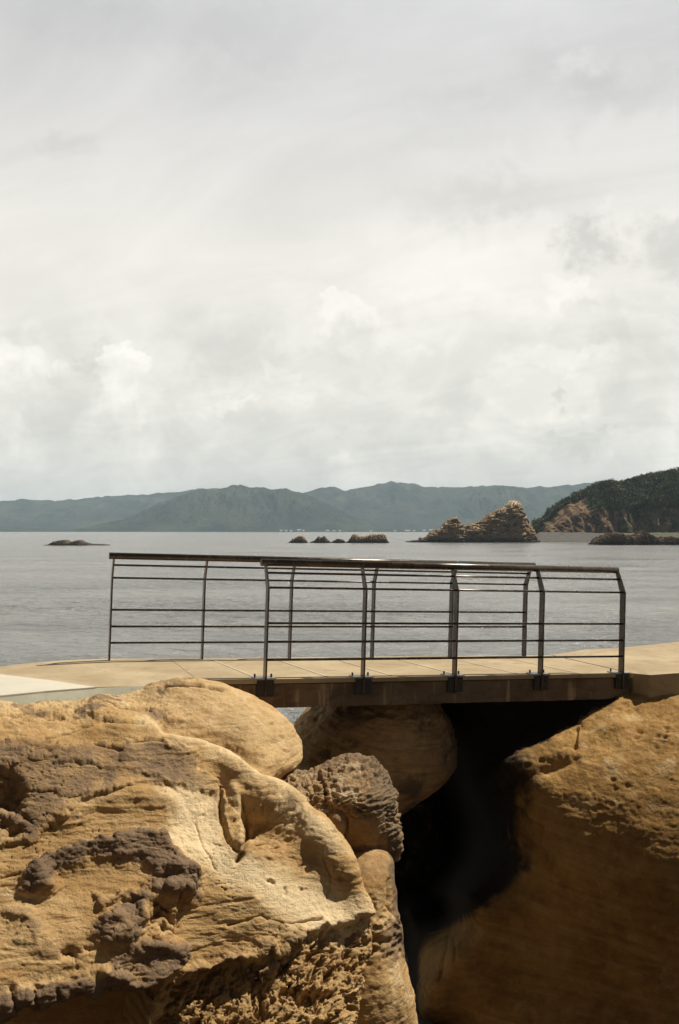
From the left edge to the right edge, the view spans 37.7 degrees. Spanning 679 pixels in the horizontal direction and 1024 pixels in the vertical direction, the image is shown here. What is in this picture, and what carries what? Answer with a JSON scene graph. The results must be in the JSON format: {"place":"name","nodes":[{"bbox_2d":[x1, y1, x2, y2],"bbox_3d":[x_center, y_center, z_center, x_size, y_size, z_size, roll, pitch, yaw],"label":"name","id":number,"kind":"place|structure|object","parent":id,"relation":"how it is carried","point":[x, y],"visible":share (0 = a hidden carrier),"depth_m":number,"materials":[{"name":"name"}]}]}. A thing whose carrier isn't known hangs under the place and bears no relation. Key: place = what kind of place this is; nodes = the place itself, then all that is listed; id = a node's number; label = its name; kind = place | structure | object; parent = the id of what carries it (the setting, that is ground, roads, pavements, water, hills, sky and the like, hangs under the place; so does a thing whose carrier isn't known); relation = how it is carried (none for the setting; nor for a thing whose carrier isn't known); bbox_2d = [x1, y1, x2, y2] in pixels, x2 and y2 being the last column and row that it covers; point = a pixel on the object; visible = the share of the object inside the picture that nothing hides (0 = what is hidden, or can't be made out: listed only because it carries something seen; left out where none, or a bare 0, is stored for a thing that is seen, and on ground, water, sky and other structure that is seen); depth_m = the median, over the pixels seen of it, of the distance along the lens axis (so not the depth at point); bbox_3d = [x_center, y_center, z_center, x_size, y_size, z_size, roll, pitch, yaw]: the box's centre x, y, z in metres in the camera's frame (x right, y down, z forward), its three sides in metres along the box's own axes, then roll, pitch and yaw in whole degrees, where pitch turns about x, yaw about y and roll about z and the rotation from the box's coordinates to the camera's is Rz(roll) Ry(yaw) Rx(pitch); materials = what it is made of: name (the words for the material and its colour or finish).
{"place":"outdoors","nodes":[
{"label":"outdoors","id":0,"kind":"place"},
{"bbox_2d":[0,527,93,531],"bbox_3d":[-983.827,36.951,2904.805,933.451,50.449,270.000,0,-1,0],"label":"shore","id":1,"kind":"structure","parent":0,"point":[4,529],"depth_m":2844.23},
{"bbox_2d":[0,674,95,697],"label":"path","id":2,"kind":"structure","parent":0,"point":[10,685],"depth_m":8.54,"materials":[{"name":"concrete"}]},
{"bbox_2d":[0,659,192,687],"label":"path","id":3,"kind":"structure","parent":0,"point":[99,673],"depth_m":9.54,"materials":[{"name":"concrete"}]},
{"bbox_2d":[0,686,143,703],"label":"kerb","id":4,"kind":"structure","parent":3,"relation":"on","point":[76,695],"depth_m":8.36,"materials":[{"name":"grey concrete"}]},
{"bbox_2d":[0,488,220,529],"bbox_3d":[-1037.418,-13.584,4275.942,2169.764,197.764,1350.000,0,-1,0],"label":"hills","id":5,"kind":"structure","parent":0,"point":[69,514],"depth_m":4008.02,"materials":[{"name":"green plant"}]},
{"bbox_2d":[69,485,385,531],"bbox_3d":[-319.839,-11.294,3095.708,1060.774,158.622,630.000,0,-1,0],"label":"hills","id":6,"kind":"structure","parent":0,"point":[236,508],"depth_m":2934.21,"materials":[{"name":"green plant"}]},
{"bbox_2d":[0,532,678,1023],"bbox_3d":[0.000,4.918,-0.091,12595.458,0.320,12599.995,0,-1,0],"label":"sea","id":7,"kind":"structure","parent":0,"point":[54,602],"depth_m":71.92,"materials":[{"name":"grey liquid"}]},
{"bbox_2d":[47,540,107,545],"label":"islet","id":8,"kind":"object","parent":7,"relation":"in","point":[68,542],"visible":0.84,"depth_m":321.02,"materials":[{"name":"brown stone"}]},
{"bbox_2d":[288,535,307,542],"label":"sea rock","id":9,"kind":"object","parent":7,"relation":"in","point":[300,539],"visible":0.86,"depth_m":381.97,"materials":[{"name":"brown stone"}]},
{"bbox_2d":[309,536,329,542],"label":"sea rock","id":10,"kind":"object","parent":7,"relation":"in","point":[323,539],"visible":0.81,"depth_m":382.02,"materials":[{"name":"brown stone"}]},
{"bbox_2d":[330,539,345,542],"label":"sea rock","id":11,"kind":"object","parent":7,"relation":"in","point":[338,541],"visible":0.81,"depth_m":382.03,"materials":[{"name":"brown stone"}]},
{"bbox_2d":[346,534,388,542],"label":"sea rock","id":12,"kind":"object","parent":7,"relation":"in","point":[373,538],"visible":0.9,"depth_m":381.45,"materials":[{"name":"brown stone"}]},
{"bbox_2d":[406,501,540,542],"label":"sea stack","id":13,"kind":"object","parent":7,"relation":"in","point":[508,522],"visible":0.95,"depth_m":396.69,"materials":[{"name":"brown stone"}]},
{"bbox_2d":[588,530,678,544],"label":"reef","id":14,"kind":"object","parent":7,"relation":"in","point":[639,538],"visible":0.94,"depth_m":331.34},
{"bbox_2d":[0,0,678,500],"label":"sky","id":15,"kind":"structure","parent":0,"point":[302,246],"materials":[{"name":"white"}]},
{"bbox_2d":[261,529,428,531],"bbox_3d":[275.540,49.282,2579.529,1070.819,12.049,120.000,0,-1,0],"label":"shore","id":16,"kind":"structure","parent":0,"point":[386,530],"depth_m":2550.19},
{"bbox_2d":[304,481,598,530],"bbox_3d":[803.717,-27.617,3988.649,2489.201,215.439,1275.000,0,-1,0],"label":"hills","id":17,"kind":"structure","parent":0,"point":[400,506],"depth_m":3804.51,"materials":[{"name":"green plant"}]},
{"bbox_2d":[454,485,555,523],"bbox_3d":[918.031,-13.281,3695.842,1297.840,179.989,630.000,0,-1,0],"label":"hills","id":18,"kind":"structure","parent":0,"point":[476,507],"depth_m":3645.09,"materials":[{"name":"green plant"}]},
{"bbox_2d":[531,470,678,533],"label":"headland","id":19,"kind":"structure","parent":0,"point":[585,514],"depth_m":455.95,"materials":[{"name":"brown stone"}]},
{"bbox_2d":[531,467,678,532],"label":"wood","id":20,"kind":"object","parent":19,"relation":"on","point":[650,478],"visible":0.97,"depth_m":467.12,"materials":[{"name":"green plant"}]},
{"bbox_2d":[536,532,678,541],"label":"beach","id":21,"kind":"structure","parent":0,"point":[565,537],"depth_m":428.31,"materials":[{"name":"grey"}]},
{"bbox_2d":[552,642,678,697],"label":"path","id":22,"kind":"structure","parent":0,"point":[653,669],"depth_m":11.23,"materials":[{"name":"concrete"}]},
{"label":"rocky ground","id":23,"kind":"structure","parent":0,"visible":0},
{"bbox_2d":[0,677,375,1023],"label":"boulder","id":24,"kind":"object","parent":23,"relation":"on","point":[176,850],"visible":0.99,"depth_m":6.91,"materials":[{"name":"stone"}]},
{"bbox_2d":[354,849,417,1023],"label":"boulder","id":25,"kind":"object","parent":23,"relation":"on","point":[387,994],"visible":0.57,"depth_m":7.62,"materials":[{"name":"stone"}]},
{"bbox_2d":[281,753,403,862],"bbox_3d":[-0.060,2.718,8.865,1.196,1.329,2.092,0,-1,0],"label":"boulder","id":26,"kind":"object","parent":25,"relation":"on","point":[353,797],"visible":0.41,"depth_m":8.06,"materials":[{"name":"stone"}]},
{"bbox_2d":[293,703,457,814],"bbox_3d":[0.332,2.614,11.146,1.938,1.596,2.649,0,-1,0],"label":"boulder","id":27,"kind":"object","parent":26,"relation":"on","point":[412,748],"visible":0.42,"depth_m":10.07,"materials":[{"name":"brown stone"}]},
{"bbox_2d":[397,693,678,1023],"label":"boulder","id":28,"kind":"object","parent":23,"relation":"on","point":[549,894],"visible":0.73,"depth_m":9.55,"materials":[{"name":"stone"}]},
{"bbox_2d":[170,655,631,707],"bbox_3d":[0.641,1.765,10.566,4.630,0.409,1.645,0,-1,-19],"label":"footbridge","id":29,"kind":"object","parent":28,"relation":"on","point":[320,683],"visible":0.84,"depth_m":10.05,"materials":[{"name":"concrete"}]},
{"bbox_2d":[108,552,535,660],"bbox_3d":[-0.044,1.126,11.073,4.955,1.393,0.186,0,-1,-19],"label":"railing","id":30,"kind":"object","parent":29,"relation":"on","point":[179,557],"visible":0.69,"depth_m":10.91,"materials":[{"name":"brown metal"}]},
{"bbox_2d":[252,559,630,696],"bbox_3d":[1.126,1.154,9.947,4.082,1.406,0.193,0,-1,-19],"label":"railing","id":31,"kind":"object","parent":29,"relation":"on","point":[265,685],"visible":1,"depth_m":9.88,"materials":[{"name":"brown metal"}]}
]}

